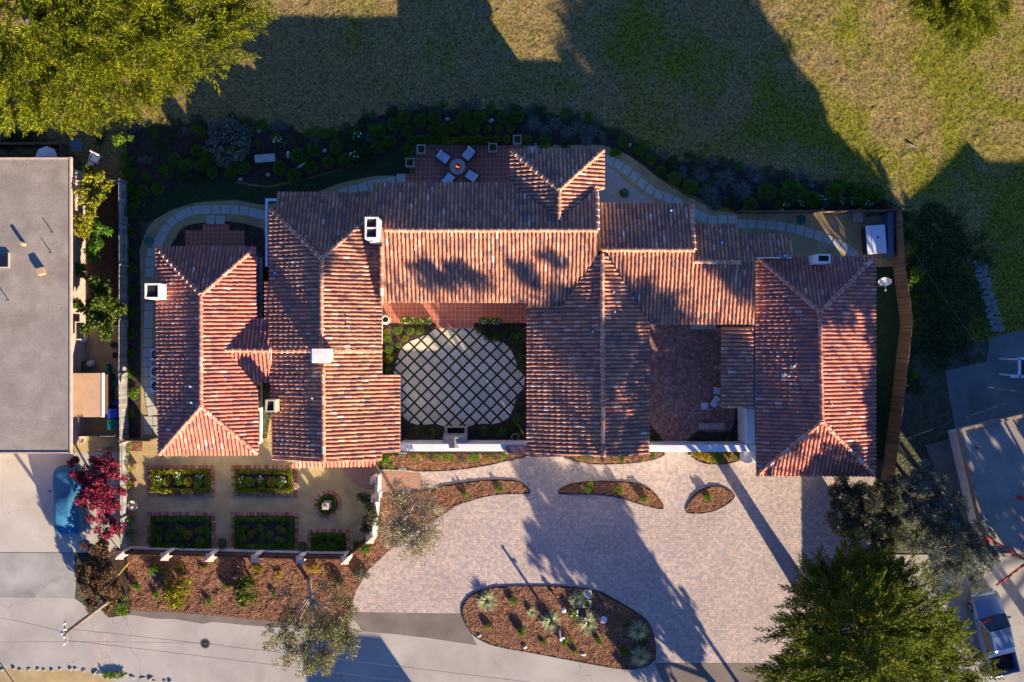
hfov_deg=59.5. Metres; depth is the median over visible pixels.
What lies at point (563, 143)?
plant
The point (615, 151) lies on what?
plant
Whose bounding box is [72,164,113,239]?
yellow tree
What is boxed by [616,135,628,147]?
round shrub
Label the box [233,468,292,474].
hedge
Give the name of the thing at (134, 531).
terracotta pot
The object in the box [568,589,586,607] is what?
agave
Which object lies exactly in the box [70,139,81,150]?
round table
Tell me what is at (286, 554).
lattice fence
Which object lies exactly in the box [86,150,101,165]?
lounge chair
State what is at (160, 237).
flagstone
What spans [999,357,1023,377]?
porch frame
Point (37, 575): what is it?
driveway apron
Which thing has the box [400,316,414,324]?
trough planter
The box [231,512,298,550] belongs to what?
garden bed
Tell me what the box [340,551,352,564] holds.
wall pier
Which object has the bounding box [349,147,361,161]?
lily plant
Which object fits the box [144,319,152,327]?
flagstone
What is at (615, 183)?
gravel patch
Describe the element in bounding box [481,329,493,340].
courtyard shrub
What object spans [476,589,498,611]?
agave
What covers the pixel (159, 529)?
leafy tuft
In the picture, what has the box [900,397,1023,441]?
power line
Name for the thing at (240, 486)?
leafy tuft
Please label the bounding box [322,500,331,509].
sundial pedestal
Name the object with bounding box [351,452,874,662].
driveway
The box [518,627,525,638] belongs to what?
bed plant
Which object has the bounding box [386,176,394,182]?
flagstone
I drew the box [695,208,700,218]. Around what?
flagstone
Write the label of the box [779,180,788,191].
plant
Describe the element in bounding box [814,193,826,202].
lily plant
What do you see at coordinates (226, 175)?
round shrub
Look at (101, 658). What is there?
road patch
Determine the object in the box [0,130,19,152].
dark shrub
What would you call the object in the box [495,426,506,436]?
courtyard shrub
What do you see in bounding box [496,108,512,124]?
round shrub
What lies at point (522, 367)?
courtyard shrub
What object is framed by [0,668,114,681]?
road shoulder
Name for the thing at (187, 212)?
flagstone
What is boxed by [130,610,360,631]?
road edge
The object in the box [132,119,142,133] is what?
edge plant
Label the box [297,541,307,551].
terracotta pot
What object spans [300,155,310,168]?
plant
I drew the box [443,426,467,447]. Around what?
outdoor fireplace
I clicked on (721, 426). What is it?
bench
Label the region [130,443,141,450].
mulch square
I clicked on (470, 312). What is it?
courtyard porch
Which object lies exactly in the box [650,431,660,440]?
courtyard shrub
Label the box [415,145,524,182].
patio
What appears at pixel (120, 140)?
golden shrub
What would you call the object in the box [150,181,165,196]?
round shrub
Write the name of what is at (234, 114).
edge plant
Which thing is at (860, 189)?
edge plant
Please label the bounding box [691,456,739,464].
bed edging
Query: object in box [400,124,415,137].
round shrub
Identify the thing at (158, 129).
edge plant
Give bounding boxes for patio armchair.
[434,148,451,165]
[439,171,455,182]
[460,144,476,162]
[464,168,480,182]
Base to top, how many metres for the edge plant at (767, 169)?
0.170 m
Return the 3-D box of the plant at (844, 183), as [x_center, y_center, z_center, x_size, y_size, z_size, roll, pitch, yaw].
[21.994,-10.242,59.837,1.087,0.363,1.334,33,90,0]
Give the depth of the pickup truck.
58.92 m
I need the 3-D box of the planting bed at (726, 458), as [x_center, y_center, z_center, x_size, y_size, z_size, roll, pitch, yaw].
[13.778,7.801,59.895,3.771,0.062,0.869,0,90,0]
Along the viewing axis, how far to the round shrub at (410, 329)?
59.81 m
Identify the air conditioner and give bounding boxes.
[151,349,156,359]
[151,365,156,377]
[151,380,157,391]
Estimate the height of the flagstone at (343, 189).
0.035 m
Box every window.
[75,321,83,339]
[258,385,259,400]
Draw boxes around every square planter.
[406,158,414,167]
[417,144,425,154]
[488,143,496,152]
[513,135,521,144]
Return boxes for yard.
[85,184,127,324]
[739,213,892,266]
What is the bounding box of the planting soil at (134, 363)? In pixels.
[127,211,140,437]
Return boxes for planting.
[351,541,367,551]
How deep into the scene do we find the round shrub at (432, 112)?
59.58 m
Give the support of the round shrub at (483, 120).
on the bed at (144, 144)
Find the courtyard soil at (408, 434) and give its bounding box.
[382,323,526,441]
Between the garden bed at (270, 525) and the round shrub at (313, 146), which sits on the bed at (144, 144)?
the round shrub at (313, 146)
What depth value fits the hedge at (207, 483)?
59.76 m
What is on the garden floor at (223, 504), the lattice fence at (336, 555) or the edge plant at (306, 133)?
the lattice fence at (336, 555)
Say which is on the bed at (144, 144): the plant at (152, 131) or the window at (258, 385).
the plant at (152, 131)
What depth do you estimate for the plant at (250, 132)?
59.85 m
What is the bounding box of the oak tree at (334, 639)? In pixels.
[260,572,364,677]
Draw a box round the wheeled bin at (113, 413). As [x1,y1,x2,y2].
[107,407,119,417]
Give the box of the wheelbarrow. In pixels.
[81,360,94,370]
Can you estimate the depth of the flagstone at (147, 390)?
59.95 m
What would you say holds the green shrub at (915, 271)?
on the dry lawn at (110, 163)
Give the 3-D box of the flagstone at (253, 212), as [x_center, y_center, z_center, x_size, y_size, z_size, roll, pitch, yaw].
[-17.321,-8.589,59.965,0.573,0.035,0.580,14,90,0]
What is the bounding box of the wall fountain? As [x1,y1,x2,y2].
[127,500,138,510]
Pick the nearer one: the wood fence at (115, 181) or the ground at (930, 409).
the wood fence at (115, 181)
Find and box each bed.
[127,108,891,226]
[147,465,214,496]
[147,512,214,548]
[171,221,268,277]
[231,465,297,496]
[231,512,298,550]
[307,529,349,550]
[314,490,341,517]
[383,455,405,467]
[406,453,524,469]
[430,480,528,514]
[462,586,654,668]
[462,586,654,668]
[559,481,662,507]
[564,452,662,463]
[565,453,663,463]
[649,423,660,440]
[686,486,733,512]
[687,408,737,440]
[687,487,733,512]
[692,452,738,463]
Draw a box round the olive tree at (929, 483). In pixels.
[881,457,950,524]
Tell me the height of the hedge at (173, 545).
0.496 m
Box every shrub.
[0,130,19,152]
[12,121,43,151]
[92,131,106,146]
[111,132,135,148]
[113,595,129,616]
[119,153,133,169]
[121,162,136,176]
[121,386,139,399]
[123,349,134,358]
[125,171,134,184]
[125,184,136,195]
[125,204,137,218]
[125,262,136,278]
[126,366,135,378]
[127,194,141,209]
[127,224,135,238]
[127,247,135,257]
[127,284,135,296]
[127,305,140,319]
[127,327,136,339]
[127,408,135,419]
[136,185,149,197]
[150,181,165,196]
[162,476,171,486]
[164,530,174,539]
[168,153,180,164]
[176,165,192,182]
[177,159,192,171]
[182,530,192,539]
[183,477,192,486]
[189,144,203,157]
[193,158,206,171]
[200,150,215,164]
[203,114,250,166]
[206,165,218,178]
[219,146,247,174]
[224,167,235,179]
[239,161,251,173]
[244,477,253,486]
[248,530,254,537]
[266,530,273,537]
[267,476,276,486]
[273,160,286,175]
[286,168,301,182]
[289,147,305,163]
[305,161,318,173]
[306,141,321,156]
[322,154,334,167]
[328,139,342,154]
[337,153,349,165]
[340,132,358,154]
[349,135,373,163]
[355,491,384,533]
[370,123,386,138]
[370,139,386,153]
[382,134,396,146]
[384,335,391,342]
[384,345,392,353]
[384,354,392,363]
[386,117,400,131]
[393,326,401,334]
[396,110,410,123]
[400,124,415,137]
[402,335,408,342]
[406,327,414,335]
[413,113,427,127]
[413,426,419,434]
[417,326,424,334]
[417,425,430,434]
[427,109,440,124]
[428,427,438,438]
[435,121,450,136]
[446,120,461,133]
[457,109,470,123]
[464,119,480,134]
[473,109,487,123]
[480,425,488,435]
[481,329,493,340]
[483,125,492,132]
[488,423,497,434]
[491,331,499,343]
[492,134,500,142]
[495,124,502,130]
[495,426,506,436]
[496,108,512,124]
[498,324,515,343]
[502,135,510,143]
[504,418,521,436]
[506,323,517,336]
[507,122,515,132]
[510,110,525,123]
[511,329,524,343]
[512,340,524,352]
[513,413,521,426]
[513,430,523,437]
[516,351,525,363]
[516,403,525,410]
[520,364,525,371]
[523,134,531,143]
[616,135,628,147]
[632,144,642,154]
[644,153,655,165]
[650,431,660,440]
[655,165,667,176]
[666,171,681,184]
[682,179,697,192]
[692,165,708,182]
[697,181,720,204]
[708,199,721,211]
[712,165,738,189]
[724,433,736,440]
[731,178,753,200]
[742,197,758,209]
[745,167,762,184]
[756,181,777,203]
[779,177,806,203]
[803,190,820,208]
[824,181,844,201]
[849,183,872,204]
[866,182,886,201]
[906,367,918,385]
[908,265,924,291]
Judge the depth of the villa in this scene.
56.02 m
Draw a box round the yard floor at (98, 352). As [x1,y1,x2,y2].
[73,325,127,451]
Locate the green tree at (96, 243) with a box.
[75,220,113,278]
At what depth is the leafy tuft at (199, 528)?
59.77 m
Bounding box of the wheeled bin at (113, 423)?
[107,418,122,428]
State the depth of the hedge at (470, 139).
59.62 m
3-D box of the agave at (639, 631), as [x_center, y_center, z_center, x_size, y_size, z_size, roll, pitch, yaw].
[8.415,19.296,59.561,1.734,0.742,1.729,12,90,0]
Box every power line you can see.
[2,618,60,631]
[55,641,207,643]
[65,628,525,681]
[67,640,409,681]
[899,230,1021,405]
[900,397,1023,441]
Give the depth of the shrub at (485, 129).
59.80 m
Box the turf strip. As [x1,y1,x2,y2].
[140,146,409,222]
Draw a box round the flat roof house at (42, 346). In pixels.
[0,157,84,453]
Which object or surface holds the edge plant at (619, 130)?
on the bed at (144, 144)
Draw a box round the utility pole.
[60,594,117,644]
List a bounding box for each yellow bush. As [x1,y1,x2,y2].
[161,575,192,610]
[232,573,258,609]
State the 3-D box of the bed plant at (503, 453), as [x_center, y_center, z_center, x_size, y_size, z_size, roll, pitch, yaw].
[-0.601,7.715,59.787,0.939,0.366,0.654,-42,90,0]
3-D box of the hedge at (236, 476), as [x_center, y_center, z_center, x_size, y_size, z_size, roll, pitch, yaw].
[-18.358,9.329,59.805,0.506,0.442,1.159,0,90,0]
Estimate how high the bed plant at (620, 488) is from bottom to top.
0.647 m
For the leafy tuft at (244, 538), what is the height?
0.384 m
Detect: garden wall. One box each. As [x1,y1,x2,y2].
[372,499,379,533]
[375,480,380,493]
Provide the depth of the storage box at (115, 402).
59.53 m
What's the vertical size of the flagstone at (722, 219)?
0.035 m
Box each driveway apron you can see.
[0,553,76,597]
[351,613,476,644]
[655,663,834,681]
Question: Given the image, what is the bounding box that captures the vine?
[123,441,130,454]
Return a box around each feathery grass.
[525,114,542,132]
[538,125,552,136]
[546,115,562,131]
[558,124,574,141]
[569,118,587,137]
[580,132,594,147]
[585,122,598,137]
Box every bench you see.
[255,153,274,162]
[691,324,715,328]
[699,423,723,428]
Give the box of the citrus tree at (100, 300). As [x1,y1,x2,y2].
[73,275,127,341]
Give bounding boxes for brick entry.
[343,464,379,489]
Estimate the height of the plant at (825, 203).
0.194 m
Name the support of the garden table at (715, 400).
on the brick courtyard at (674, 379)
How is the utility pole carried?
on the verge soil at (120, 565)
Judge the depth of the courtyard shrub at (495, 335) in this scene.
59.79 m
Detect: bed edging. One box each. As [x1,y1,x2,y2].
[381,454,406,468]
[405,452,526,471]
[429,479,530,516]
[461,585,655,668]
[558,481,663,508]
[563,452,664,464]
[685,486,734,513]
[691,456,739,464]
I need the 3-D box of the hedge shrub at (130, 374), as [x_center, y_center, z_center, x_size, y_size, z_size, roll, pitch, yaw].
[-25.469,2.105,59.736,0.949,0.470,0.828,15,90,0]
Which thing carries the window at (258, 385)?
in the villa
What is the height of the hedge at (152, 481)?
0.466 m
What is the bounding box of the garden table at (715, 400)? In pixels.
[708,395,720,407]
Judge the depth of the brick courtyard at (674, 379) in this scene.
59.98 m
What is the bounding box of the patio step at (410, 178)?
[405,174,414,182]
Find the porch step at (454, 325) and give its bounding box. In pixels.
[436,323,473,327]
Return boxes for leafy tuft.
[154,479,162,488]
[154,533,162,542]
[155,471,162,481]
[155,525,163,534]
[173,472,183,480]
[173,519,185,533]
[174,479,183,486]
[193,478,204,488]
[194,472,202,480]
[194,526,205,533]
[194,530,204,543]
[236,481,245,489]
[238,475,247,482]
[238,532,248,544]
[239,524,248,533]
[252,522,264,531]
[255,476,265,483]
[257,481,265,491]
[257,533,264,543]
[275,536,284,544]
[276,471,286,484]
[276,481,285,489]
[276,521,285,533]
[317,532,325,541]
[317,543,324,551]
[322,534,332,544]
[333,532,343,542]
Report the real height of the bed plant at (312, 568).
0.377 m
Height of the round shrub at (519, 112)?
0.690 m
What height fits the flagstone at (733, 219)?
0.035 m
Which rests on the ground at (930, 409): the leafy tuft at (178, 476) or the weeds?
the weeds
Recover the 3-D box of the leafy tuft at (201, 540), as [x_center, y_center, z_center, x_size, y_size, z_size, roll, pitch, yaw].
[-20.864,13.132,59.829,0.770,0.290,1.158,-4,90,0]
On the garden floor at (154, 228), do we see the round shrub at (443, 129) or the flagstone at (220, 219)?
the flagstone at (220, 219)
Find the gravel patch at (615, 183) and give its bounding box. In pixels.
[598,165,651,202]
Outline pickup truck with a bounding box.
[967,587,1019,677]
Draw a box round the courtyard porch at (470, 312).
[383,302,527,322]
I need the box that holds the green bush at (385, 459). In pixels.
[378,454,392,470]
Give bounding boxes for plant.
[130,578,139,590]
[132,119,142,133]
[137,154,153,164]
[141,170,151,181]
[147,563,159,575]
[149,118,163,133]
[149,126,161,138]
[152,589,159,598]
[153,138,165,156]
[158,162,174,178]
[160,568,169,576]
[166,114,175,126]
[172,563,183,572]
[181,127,189,136]
[189,113,204,124]
[190,123,205,136]
[202,598,212,607]
[221,112,242,131]
[222,580,228,587]
[241,115,249,126]
[244,119,256,127]
[247,127,254,139]
[252,118,267,131]
[253,136,259,146]
[253,565,263,571]
[268,119,283,130]
[271,132,286,146]
[275,570,282,578]
[286,124,294,131]
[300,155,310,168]
[303,129,311,137]
[308,125,319,141]
[308,564,319,573]
[310,133,318,145]
[315,126,331,138]
[329,127,337,138]
[331,573,344,589]
[337,122,351,133]
[344,154,353,167]
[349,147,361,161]
[350,127,363,141]
[354,567,370,580]
[356,117,365,129]
[361,112,375,123]
[365,133,375,142]
[367,122,376,136]
[385,105,397,115]
[406,105,414,114]
[416,102,428,113]
[425,104,441,114]
[428,454,436,460]
[439,100,446,108]
[441,454,450,461]
[455,100,470,114]
[466,454,475,462]
[468,98,480,109]
[484,622,494,629]
[486,101,495,115]
[496,482,503,491]
[498,451,508,461]
[501,103,512,118]
[508,593,516,604]
[511,103,523,113]
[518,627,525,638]
[522,103,536,116]
[529,103,546,116]
[538,133,550,149]
[544,111,558,119]
[560,105,569,120]
[560,136,572,148]
[561,636,573,646]
[564,109,574,120]
[567,607,578,619]
[573,110,583,123]
[579,481,593,492]
[583,110,593,122]
[594,118,603,125]
[594,634,605,645]
[606,125,615,137]
[609,148,622,157]
[612,485,623,494]
[614,127,626,137]
[620,646,629,655]
[625,133,634,141]
[635,140,647,158]
[641,494,648,502]
[645,146,655,155]
[659,150,668,159]
[661,157,678,170]
[665,154,677,166]
[675,166,686,179]
[683,151,694,166]
[686,184,698,194]
[691,452,702,457]
[702,453,711,462]
[703,179,714,187]
[703,493,712,504]
[708,157,717,167]
[711,452,723,463]
[715,154,730,169]
[724,193,737,209]
[725,158,734,167]
[726,452,733,460]
[734,160,744,171]
[742,165,752,173]
[756,176,766,188]
[760,165,773,174]
[772,168,790,178]
[772,200,782,209]
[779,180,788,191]
[782,197,790,208]
[790,171,804,181]
[796,199,807,206]
[797,179,811,199]
[802,174,815,190]
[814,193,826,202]
[820,200,828,208]
[823,178,834,189]
[833,178,848,194]
[836,193,848,205]
[849,193,858,204]
[853,182,868,196]
[864,197,873,208]
[883,200,895,208]
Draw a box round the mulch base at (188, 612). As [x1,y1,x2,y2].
[126,489,452,625]
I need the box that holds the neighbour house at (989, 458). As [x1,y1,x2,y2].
[948,413,1023,555]
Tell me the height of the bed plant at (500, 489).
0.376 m
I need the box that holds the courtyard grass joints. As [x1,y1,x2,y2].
[394,328,524,426]
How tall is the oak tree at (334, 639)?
4.951 m
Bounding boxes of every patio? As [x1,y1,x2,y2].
[185,224,244,246]
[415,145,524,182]
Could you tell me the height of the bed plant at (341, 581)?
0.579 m
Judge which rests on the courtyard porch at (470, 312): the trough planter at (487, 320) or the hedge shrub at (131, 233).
the trough planter at (487, 320)
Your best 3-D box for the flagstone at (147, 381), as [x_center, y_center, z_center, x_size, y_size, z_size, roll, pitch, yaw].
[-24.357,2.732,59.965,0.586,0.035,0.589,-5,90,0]
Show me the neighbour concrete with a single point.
(972, 392)
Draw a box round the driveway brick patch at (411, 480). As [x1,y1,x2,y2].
[382,471,421,492]
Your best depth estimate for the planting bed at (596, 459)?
59.90 m
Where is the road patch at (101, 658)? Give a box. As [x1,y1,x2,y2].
[93,633,110,672]
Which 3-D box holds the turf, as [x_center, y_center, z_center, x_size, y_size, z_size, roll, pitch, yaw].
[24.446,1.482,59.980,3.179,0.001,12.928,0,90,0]
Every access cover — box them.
[144,236,152,245]
[797,215,805,224]
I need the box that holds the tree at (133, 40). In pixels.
[0,0,279,139]
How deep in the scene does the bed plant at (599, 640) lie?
59.70 m
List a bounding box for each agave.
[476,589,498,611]
[526,606,537,617]
[540,611,561,631]
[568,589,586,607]
[577,610,599,636]
[627,618,648,640]
[630,645,650,667]
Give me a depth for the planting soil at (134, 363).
59.99 m
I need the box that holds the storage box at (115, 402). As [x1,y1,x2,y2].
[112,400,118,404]
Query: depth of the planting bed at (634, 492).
59.91 m
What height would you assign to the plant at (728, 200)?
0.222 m
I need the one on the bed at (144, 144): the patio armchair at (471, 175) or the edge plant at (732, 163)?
the edge plant at (732, 163)
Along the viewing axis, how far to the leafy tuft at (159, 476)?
59.74 m
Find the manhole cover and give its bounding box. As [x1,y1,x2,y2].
[200,639,209,648]
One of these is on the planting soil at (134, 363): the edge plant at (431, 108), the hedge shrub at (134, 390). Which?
the hedge shrub at (134, 390)
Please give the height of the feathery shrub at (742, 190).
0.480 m
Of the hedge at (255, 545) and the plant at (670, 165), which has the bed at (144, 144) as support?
the plant at (670, 165)
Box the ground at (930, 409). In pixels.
[0,155,988,659]
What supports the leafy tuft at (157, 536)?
on the garden bed at (188, 525)
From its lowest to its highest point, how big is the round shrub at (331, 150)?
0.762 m
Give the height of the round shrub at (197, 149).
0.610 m
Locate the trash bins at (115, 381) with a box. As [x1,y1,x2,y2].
[106,364,118,386]
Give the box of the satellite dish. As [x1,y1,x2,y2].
[876,277,891,290]
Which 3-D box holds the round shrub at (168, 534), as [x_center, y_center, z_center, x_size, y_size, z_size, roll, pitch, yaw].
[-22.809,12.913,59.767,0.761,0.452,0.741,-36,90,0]
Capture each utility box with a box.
[582,600,590,607]
[583,589,591,597]
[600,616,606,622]
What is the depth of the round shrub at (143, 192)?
59.57 m
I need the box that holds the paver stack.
[852,213,862,221]
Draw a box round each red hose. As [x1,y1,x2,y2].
[959,519,1023,559]
[996,563,1023,585]
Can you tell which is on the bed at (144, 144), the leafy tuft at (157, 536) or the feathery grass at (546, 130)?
the feathery grass at (546, 130)
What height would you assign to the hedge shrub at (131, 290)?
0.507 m
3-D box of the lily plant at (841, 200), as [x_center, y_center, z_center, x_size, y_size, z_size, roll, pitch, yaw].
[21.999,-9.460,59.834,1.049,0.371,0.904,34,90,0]
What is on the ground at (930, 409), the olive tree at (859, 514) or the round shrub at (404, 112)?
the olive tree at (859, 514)
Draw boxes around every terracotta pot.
[111,342,117,347]
[112,352,117,357]
[125,480,136,488]
[126,462,136,470]
[126,515,137,523]
[126,529,137,536]
[216,538,227,548]
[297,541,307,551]
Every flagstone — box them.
[143,338,151,346]
[143,348,151,356]
[143,358,151,365]
[143,368,150,375]
[143,377,151,386]
[144,310,152,318]
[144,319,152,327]
[144,329,151,337]
[144,387,153,395]
[144,416,151,424]
[144,426,151,434]
[145,268,153,276]
[145,302,153,310]
[145,396,154,405]
[146,247,155,256]
[146,258,154,266]
[147,406,156,415]
[153,240,163,248]
[153,416,157,424]
[153,426,157,434]
[155,232,166,242]
[160,223,170,234]
[166,216,177,227]
[174,210,184,221]
[182,207,192,217]
[192,205,201,214]
[202,205,210,213]
[206,215,214,223]
[211,205,219,213]
[216,215,224,223]
[221,205,229,213]
[230,205,238,214]
[239,206,248,215]
[248,207,257,217]
[256,210,264,219]
[339,187,347,191]
[348,185,357,191]
[358,182,367,191]
[368,180,375,189]
[377,178,385,182]
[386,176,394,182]
[396,174,405,182]
[528,143,536,149]
[604,155,614,165]
[613,159,623,169]
[621,164,631,175]
[629,171,639,181]
[636,177,647,189]
[644,184,655,194]
[653,189,663,199]
[662,192,672,202]
[672,197,681,202]
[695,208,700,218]
[697,212,708,222]
[708,215,717,223]
[718,215,726,223]
[729,216,736,223]
[738,219,745,227]
[747,219,755,227]
[757,220,765,228]
[766,221,775,229]
[776,221,785,231]
[786,223,794,232]
[795,225,804,234]
[804,227,814,238]
[813,231,823,241]
[822,234,832,244]
[831,238,841,248]
[839,241,850,252]
[847,247,858,255]
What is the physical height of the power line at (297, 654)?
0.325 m
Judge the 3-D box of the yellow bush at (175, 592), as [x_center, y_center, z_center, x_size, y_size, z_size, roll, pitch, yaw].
[-22.200,16.711,59.327,2.057,1.303,2.471,0,90,0]
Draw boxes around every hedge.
[149,473,155,489]
[149,520,155,543]
[150,468,209,474]
[150,487,210,493]
[150,515,210,521]
[150,542,211,549]
[204,473,210,488]
[205,520,211,543]
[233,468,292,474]
[233,473,238,489]
[233,520,239,544]
[234,487,292,494]
[234,515,293,522]
[234,543,294,549]
[287,474,293,488]
[288,520,294,545]
[310,532,345,539]
[310,537,315,545]
[310,544,345,550]
[340,537,345,545]
[404,141,413,160]
[407,134,441,144]
[440,135,490,144]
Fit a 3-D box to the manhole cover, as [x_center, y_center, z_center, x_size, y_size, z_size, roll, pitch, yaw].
[-20.536,20.268,59.986,0.660,0.019,0.660,0,90,0]
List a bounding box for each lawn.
[0,0,1023,323]
[0,109,1023,340]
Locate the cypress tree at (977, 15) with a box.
[903,0,1013,59]
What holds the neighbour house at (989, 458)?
on the neighbour concrete
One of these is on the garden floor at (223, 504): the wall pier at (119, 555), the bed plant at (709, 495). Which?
the wall pier at (119, 555)
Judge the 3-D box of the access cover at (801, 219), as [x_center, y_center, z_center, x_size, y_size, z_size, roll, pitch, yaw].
[19.360,-8.111,59.925,0.640,0.110,0.640,0,90,0]
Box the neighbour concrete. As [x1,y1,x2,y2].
[945,330,1023,559]
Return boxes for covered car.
[48,465,85,534]
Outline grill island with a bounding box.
[861,225,886,254]
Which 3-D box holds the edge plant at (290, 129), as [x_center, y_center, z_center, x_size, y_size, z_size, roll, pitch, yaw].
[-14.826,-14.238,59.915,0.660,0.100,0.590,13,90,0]
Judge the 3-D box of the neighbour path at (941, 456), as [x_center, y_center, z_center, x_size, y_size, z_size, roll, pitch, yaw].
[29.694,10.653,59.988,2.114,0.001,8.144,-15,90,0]
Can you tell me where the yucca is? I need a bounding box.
[619,188,628,197]
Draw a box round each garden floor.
[130,382,379,549]
[140,175,398,437]
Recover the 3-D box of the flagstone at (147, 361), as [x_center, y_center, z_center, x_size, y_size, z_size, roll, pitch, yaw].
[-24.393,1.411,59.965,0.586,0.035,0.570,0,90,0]
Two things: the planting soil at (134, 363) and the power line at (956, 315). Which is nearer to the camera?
the power line at (956, 315)
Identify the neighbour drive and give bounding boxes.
[893,555,1023,681]
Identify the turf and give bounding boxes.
[875,267,899,459]
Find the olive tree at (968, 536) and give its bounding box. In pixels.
[901,488,1000,598]
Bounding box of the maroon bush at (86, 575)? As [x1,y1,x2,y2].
[75,531,121,616]
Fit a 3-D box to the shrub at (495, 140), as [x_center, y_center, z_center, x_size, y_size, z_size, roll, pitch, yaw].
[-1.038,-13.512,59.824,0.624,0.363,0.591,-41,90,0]
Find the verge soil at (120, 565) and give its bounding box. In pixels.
[75,553,130,617]
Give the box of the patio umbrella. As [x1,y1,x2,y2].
[35,146,56,156]
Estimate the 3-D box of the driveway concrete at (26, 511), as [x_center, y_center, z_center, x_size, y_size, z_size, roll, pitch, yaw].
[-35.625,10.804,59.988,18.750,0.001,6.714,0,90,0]
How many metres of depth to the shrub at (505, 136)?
59.75 m
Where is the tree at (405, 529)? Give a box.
[375,476,447,566]
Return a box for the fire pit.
[450,159,465,174]
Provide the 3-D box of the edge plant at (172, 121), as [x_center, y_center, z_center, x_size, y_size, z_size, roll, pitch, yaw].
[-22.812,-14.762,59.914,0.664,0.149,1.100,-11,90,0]
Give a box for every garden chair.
[701,402,707,409]
[713,387,720,394]
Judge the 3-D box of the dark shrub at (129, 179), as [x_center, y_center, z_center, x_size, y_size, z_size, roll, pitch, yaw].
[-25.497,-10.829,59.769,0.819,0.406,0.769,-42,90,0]
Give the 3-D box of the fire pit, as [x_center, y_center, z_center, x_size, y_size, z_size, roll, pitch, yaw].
[-3.619,-11.583,59.660,1.060,0.580,1.060,0,90,0]
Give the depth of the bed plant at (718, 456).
59.62 m
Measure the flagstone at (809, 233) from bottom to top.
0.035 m
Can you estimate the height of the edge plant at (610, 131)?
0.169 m
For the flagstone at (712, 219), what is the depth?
59.95 m
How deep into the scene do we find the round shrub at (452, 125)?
59.52 m
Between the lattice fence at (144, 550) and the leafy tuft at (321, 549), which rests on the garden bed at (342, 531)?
the leafy tuft at (321, 549)
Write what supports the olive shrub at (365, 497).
on the garden floor at (223, 504)
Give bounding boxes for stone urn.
[382,314,390,324]
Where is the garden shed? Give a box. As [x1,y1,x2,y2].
[73,373,113,416]
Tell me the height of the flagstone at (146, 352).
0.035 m
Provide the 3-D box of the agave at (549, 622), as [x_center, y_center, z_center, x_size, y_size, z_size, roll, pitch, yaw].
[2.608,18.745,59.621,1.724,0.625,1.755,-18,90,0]
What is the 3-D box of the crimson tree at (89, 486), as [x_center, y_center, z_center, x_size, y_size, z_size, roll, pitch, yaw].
[-26.195,9.761,58.272,3.716,3.752,6.001,-19,90,0]
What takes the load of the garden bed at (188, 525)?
on the garden floor at (223, 504)
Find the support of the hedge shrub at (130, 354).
on the planting soil at (134, 363)
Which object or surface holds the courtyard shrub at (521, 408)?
on the courtyard soil at (408, 434)
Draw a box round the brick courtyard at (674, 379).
[649,324,750,440]
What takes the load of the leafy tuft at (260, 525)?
on the garden bed at (270, 525)
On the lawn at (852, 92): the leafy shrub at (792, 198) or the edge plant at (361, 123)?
the edge plant at (361, 123)
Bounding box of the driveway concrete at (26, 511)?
[0,452,119,552]
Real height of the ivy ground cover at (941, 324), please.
0.500 m
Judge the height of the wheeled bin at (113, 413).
1.009 m
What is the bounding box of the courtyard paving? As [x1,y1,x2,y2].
[394,328,524,425]
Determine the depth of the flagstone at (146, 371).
59.95 m
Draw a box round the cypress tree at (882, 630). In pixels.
[739,535,1006,681]
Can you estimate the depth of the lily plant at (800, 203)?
59.74 m
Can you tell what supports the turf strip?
on the dry lawn at (110, 163)
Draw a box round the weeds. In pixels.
[102,671,125,679]
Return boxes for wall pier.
[115,546,133,559]
[160,547,176,560]
[205,548,219,561]
[251,549,264,562]
[296,550,308,563]
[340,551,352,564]
[366,531,376,543]
[370,473,380,484]
[371,490,381,501]
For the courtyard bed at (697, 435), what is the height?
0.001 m
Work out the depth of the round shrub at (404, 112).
59.53 m
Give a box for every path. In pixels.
[525,144,738,234]
[925,439,980,554]
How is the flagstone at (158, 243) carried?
on the garden floor at (154, 228)
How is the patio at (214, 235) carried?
on the bed at (254, 236)
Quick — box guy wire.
[75,564,126,623]
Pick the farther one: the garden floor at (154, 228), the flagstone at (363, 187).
the garden floor at (154, 228)
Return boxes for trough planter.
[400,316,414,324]
[415,317,432,325]
[478,316,500,325]
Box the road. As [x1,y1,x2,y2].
[0,597,662,681]
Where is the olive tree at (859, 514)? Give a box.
[825,471,919,561]
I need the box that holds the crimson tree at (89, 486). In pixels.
[66,450,128,539]
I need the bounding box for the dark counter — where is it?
[883,212,893,258]
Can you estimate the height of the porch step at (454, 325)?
0.090 m
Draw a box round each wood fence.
[76,178,119,183]
[78,434,118,436]
[118,179,129,441]
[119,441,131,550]
[122,437,157,441]
[737,208,897,213]
[882,208,914,486]
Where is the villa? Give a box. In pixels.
[145,148,876,476]
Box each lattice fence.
[124,546,169,555]
[169,547,215,556]
[214,548,258,557]
[259,550,301,558]
[304,551,346,559]
[346,540,365,555]
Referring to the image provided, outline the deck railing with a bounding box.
[0,142,67,156]
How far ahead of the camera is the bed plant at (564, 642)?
59.67 m
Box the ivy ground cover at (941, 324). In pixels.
[898,199,996,395]

